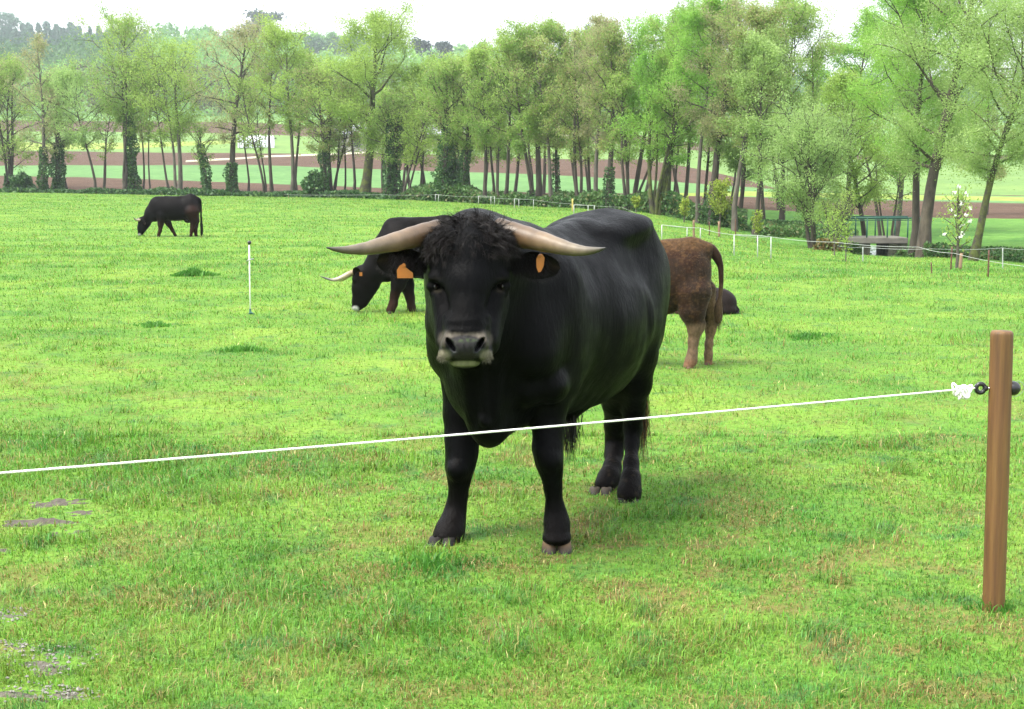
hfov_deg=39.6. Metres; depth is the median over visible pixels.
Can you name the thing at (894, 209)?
tree
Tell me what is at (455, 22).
sky
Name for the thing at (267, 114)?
tree
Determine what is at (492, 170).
tree
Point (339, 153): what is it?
tree
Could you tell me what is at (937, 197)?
yellow field
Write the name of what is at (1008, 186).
crop field
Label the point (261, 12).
pine tree
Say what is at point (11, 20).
tree
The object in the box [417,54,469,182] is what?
tree
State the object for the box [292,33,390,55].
wood
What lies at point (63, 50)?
wood
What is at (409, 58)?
wood
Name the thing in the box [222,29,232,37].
tree
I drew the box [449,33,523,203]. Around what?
tree
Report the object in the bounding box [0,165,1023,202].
green field
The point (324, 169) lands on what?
tree
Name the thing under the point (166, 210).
cow
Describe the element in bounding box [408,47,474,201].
tree
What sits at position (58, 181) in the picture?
tree
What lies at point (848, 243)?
fence wire
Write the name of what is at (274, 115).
valley meadow
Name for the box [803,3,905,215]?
tree
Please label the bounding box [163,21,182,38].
tree
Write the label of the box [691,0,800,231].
tree
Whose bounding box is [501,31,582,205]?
tree
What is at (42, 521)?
mud patch
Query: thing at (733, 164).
tree
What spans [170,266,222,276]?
grass tussock
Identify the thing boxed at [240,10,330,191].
tree
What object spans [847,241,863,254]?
bush
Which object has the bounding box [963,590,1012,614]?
grass tussock
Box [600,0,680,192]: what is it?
tree
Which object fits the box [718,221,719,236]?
fence post
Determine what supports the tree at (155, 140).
on the stream bank
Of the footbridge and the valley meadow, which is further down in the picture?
the footbridge
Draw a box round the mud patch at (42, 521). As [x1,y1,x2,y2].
[0,498,91,551]
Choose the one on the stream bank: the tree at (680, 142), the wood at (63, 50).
the tree at (680, 142)
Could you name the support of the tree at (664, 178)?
on the stream bank
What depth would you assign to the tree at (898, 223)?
61.01 m
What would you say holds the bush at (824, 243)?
on the pasture
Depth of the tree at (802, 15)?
66.49 m
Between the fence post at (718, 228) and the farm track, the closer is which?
the fence post at (718, 228)
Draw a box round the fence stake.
[246,241,254,314]
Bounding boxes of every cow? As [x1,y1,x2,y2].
[133,194,202,236]
[320,215,517,313]
[660,237,723,368]
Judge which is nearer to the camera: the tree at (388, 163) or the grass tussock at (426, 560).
the grass tussock at (426, 560)
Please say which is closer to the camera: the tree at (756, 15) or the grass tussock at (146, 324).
the grass tussock at (146, 324)
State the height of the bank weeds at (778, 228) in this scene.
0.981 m
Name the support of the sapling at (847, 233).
on the pasture
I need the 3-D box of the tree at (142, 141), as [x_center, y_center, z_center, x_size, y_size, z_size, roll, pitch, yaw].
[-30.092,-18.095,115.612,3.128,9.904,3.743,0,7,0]
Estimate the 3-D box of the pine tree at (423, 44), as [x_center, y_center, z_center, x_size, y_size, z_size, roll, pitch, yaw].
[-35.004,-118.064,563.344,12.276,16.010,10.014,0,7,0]
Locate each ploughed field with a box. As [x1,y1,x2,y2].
[0,120,1023,158]
[0,151,1023,195]
[0,176,1023,218]
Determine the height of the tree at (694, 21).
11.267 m
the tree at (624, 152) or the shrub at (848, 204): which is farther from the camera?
the tree at (624, 152)
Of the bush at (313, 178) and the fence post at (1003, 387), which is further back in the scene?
the bush at (313, 178)
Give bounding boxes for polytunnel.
[237,135,274,147]
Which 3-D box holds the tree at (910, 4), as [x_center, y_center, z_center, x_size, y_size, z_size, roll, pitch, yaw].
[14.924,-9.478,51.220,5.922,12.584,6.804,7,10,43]
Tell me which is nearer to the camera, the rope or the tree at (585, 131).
the rope
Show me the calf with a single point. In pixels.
(729, 301)
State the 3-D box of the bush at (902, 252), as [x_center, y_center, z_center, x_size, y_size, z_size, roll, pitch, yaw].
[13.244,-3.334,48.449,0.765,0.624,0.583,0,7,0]
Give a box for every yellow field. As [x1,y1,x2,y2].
[0,137,276,150]
[680,191,1023,200]
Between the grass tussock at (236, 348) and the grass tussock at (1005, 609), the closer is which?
the grass tussock at (1005, 609)
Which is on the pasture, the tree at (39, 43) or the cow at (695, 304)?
the cow at (695, 304)
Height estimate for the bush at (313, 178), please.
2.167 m
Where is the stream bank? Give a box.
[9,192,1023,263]
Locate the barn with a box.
[340,125,442,151]
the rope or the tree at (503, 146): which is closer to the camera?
the rope
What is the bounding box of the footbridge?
[836,216,911,256]
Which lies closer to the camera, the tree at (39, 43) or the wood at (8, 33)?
the tree at (39, 43)
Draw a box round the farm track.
[186,151,375,161]
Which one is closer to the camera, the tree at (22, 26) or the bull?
the bull
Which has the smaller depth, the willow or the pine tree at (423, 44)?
the willow
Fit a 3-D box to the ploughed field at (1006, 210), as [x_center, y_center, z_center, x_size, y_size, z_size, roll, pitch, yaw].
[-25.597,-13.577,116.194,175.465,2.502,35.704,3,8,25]
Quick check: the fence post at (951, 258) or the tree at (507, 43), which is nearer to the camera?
the fence post at (951, 258)
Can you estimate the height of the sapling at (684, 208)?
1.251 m
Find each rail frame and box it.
[661,225,700,239]
[733,235,771,258]
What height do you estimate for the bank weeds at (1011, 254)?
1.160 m
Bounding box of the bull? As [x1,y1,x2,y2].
[326,203,670,554]
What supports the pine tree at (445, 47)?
on the hillside
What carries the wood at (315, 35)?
on the hillside
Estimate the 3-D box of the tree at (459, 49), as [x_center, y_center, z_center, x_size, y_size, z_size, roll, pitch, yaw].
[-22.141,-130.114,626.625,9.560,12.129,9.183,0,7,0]
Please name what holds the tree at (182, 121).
on the stream bank
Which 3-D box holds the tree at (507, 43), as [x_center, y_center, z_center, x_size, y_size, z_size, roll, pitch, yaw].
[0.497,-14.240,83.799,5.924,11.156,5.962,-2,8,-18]
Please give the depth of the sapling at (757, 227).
54.15 m
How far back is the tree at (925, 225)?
48.59 m
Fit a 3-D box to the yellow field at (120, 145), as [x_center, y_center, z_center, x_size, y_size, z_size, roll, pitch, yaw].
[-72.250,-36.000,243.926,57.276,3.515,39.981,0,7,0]
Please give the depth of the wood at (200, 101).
365.30 m
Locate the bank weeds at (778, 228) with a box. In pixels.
[750,217,858,238]
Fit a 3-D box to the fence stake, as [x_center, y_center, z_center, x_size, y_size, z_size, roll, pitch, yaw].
[-3.115,-0.869,16.922,0.091,0.973,0.055,0,7,0]
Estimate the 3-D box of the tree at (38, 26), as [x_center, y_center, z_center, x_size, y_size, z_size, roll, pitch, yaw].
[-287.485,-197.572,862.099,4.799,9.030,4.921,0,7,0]
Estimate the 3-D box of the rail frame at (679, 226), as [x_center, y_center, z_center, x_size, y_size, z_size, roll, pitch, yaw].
[4.760,-3.360,39.993,1.121,0.595,0.025,0,7,0]
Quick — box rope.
[0,382,974,473]
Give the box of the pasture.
[0,193,1023,708]
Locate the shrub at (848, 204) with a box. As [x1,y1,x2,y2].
[809,178,866,246]
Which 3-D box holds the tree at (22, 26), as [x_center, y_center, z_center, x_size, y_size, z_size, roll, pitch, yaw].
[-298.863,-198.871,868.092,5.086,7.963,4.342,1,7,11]
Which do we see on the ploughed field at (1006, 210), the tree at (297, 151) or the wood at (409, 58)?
the tree at (297, 151)
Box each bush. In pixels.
[8,170,36,188]
[300,168,330,196]
[428,158,462,198]
[812,236,844,251]
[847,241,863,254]
[893,248,909,256]
[922,241,950,257]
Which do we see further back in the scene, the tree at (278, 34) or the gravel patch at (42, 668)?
the tree at (278, 34)
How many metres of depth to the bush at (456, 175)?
91.42 m
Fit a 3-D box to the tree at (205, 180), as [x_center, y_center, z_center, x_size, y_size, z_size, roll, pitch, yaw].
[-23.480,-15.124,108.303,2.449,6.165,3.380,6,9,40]
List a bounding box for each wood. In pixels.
[0,24,145,62]
[0,28,150,83]
[0,50,644,114]
[0,50,1019,118]
[142,22,304,78]
[251,30,562,63]
[268,43,543,94]
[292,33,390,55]
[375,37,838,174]
[576,47,1023,126]
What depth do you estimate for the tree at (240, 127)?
111.38 m
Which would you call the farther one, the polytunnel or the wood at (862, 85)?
the wood at (862, 85)
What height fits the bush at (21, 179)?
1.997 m
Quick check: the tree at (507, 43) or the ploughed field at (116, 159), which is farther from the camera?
the ploughed field at (116, 159)
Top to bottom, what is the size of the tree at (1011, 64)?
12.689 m
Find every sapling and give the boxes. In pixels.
[631,195,641,211]
[678,196,689,221]
[702,176,732,227]
[751,209,764,240]
[824,208,846,255]
[839,220,854,260]
[933,183,978,267]
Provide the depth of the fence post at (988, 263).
24.88 m
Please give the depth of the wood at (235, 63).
359.31 m
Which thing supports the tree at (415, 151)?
on the stream bank
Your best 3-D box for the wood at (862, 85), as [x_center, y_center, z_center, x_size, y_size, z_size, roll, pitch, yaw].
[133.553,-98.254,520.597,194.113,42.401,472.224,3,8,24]
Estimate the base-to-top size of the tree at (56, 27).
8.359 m
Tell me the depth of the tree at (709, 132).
66.90 m
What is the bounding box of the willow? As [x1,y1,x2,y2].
[729,75,885,247]
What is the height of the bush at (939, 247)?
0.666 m
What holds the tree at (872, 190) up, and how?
on the stream bank
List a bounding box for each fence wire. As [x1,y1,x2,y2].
[664,225,1019,265]
[840,246,1023,249]
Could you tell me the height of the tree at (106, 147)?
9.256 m
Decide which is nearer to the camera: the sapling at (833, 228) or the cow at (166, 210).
the cow at (166, 210)
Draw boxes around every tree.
[0,12,22,29]
[0,40,30,156]
[0,47,58,187]
[1,28,75,189]
[15,59,81,188]
[19,23,25,30]
[32,68,77,188]
[35,22,42,30]
[36,59,120,191]
[42,21,50,32]
[53,24,59,31]
[58,0,186,193]
[66,22,74,33]
[70,81,122,187]
[93,45,156,189]
[110,27,244,193]
[125,72,157,188]
[133,76,171,187]
[134,69,173,187]
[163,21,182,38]
[177,1,278,192]
[178,117,222,189]
[200,24,215,35]
[213,73,267,191]
[215,72,286,192]
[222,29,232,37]
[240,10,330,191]
[242,8,286,34]
[249,20,299,192]
[282,51,353,197]
[283,48,320,190]
[289,41,376,190]
[293,0,454,197]
[308,83,362,188]
[322,61,370,189]
[357,92,419,198]
[375,56,459,183]
[379,89,419,194]
[396,82,448,199]
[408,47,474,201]
[409,37,436,60]
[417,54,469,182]
[428,41,454,58]
[432,50,495,201]
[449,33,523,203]
[454,46,467,53]
[458,35,547,204]
[460,55,512,191]
[467,19,572,205]
[492,11,585,196]
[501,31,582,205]
[523,20,587,191]
[539,21,609,195]
[551,23,616,190]
[561,11,636,208]
[576,18,647,208]
[594,39,654,210]
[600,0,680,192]
[600,22,713,214]
[637,0,722,197]
[640,17,720,211]
[662,0,744,223]
[663,0,785,224]
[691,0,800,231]
[693,67,782,207]
[712,18,816,234]
[744,0,857,221]
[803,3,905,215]
[805,60,895,254]
[831,0,996,256]
[846,0,1004,235]
[849,111,920,235]
[850,0,1023,257]
[908,0,1023,260]
[958,47,1019,214]
[978,0,1023,170]
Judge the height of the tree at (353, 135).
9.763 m
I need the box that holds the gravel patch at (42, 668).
[0,613,78,702]
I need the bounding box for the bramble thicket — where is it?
[314,182,747,230]
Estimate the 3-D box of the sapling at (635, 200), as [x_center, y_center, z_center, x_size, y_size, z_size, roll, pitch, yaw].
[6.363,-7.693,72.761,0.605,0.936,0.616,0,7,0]
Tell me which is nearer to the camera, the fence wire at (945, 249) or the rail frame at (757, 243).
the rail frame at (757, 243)
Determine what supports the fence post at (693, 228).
on the pasture
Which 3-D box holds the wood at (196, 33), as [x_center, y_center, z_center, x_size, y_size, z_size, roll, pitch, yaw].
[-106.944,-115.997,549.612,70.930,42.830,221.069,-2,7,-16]
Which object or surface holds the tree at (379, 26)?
on the stream bank
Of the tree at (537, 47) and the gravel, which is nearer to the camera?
the gravel
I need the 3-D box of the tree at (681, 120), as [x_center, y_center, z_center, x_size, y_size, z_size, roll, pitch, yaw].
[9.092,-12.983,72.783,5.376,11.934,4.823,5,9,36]
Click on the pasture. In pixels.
(302, 401)
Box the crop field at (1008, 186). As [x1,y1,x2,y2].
[3,131,1023,194]
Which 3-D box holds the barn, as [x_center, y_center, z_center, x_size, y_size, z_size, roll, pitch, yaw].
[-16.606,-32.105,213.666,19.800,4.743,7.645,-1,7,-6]
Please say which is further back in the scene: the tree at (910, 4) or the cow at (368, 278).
the tree at (910, 4)
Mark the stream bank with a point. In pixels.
(1004, 232)
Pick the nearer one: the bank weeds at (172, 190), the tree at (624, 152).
the tree at (624, 152)
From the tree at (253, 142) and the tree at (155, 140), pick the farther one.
the tree at (155, 140)
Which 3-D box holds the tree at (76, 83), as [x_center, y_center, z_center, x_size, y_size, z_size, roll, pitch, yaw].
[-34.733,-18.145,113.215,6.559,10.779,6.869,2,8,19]
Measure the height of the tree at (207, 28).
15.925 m
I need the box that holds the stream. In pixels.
[870,246,907,254]
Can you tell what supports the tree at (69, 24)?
on the hillside
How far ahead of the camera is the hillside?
464.72 m
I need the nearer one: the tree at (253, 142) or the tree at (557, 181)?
the tree at (557, 181)
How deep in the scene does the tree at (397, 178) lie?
95.24 m
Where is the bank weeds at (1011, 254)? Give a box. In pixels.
[911,243,1023,262]
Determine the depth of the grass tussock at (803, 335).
14.69 m
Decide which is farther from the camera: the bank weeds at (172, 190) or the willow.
the bank weeds at (172, 190)
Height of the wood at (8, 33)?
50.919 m
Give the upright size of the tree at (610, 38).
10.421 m
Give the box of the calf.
[673,288,739,314]
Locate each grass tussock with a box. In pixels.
[129,320,195,327]
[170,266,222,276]
[211,344,276,353]
[381,546,512,585]
[783,331,838,341]
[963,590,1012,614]
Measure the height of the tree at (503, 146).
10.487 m
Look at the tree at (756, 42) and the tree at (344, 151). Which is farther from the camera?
the tree at (344, 151)
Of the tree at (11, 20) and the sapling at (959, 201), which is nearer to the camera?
the sapling at (959, 201)
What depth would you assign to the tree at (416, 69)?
96.42 m
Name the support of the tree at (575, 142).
on the stream bank
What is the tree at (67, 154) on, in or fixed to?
on the ploughed field at (1006, 210)
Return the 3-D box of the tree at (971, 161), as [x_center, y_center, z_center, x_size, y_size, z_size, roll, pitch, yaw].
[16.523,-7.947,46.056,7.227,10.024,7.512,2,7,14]
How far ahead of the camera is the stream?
59.25 m
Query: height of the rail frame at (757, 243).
0.678 m
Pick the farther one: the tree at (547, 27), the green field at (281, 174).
the green field at (281, 174)
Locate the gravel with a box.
[0,607,100,702]
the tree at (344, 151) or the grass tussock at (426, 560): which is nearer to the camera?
the grass tussock at (426, 560)
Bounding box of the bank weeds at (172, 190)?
[0,186,398,199]
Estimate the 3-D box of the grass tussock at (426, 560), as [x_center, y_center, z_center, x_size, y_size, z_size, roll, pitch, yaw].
[-0.313,0.875,6.059,0.633,0.077,0.543,0,7,0]
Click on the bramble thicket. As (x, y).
(471, 194)
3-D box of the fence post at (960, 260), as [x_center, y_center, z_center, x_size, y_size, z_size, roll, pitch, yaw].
[10.356,-2.143,32.789,0.092,0.391,0.082,-3,8,-22]
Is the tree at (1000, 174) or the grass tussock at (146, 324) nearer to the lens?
the grass tussock at (146, 324)
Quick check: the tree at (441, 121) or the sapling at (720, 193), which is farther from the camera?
the tree at (441, 121)
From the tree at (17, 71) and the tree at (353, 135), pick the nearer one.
the tree at (353, 135)
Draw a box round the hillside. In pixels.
[81,53,1023,139]
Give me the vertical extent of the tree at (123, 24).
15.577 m
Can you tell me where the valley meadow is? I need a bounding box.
[0,103,1008,155]
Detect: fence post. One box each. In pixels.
[693,220,694,236]
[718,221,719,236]
[950,247,952,269]
[958,253,962,268]
[974,330,1023,612]
[987,250,989,276]
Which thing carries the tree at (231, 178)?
on the stream bank
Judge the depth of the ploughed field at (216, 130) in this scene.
300.89 m
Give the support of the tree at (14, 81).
on the ploughed field at (1006, 210)
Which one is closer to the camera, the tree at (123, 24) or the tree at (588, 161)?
the tree at (588, 161)
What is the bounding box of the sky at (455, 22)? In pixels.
[0,0,1022,107]
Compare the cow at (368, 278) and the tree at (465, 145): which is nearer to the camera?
the cow at (368, 278)
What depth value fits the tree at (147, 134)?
112.85 m
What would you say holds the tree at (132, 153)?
on the stream bank

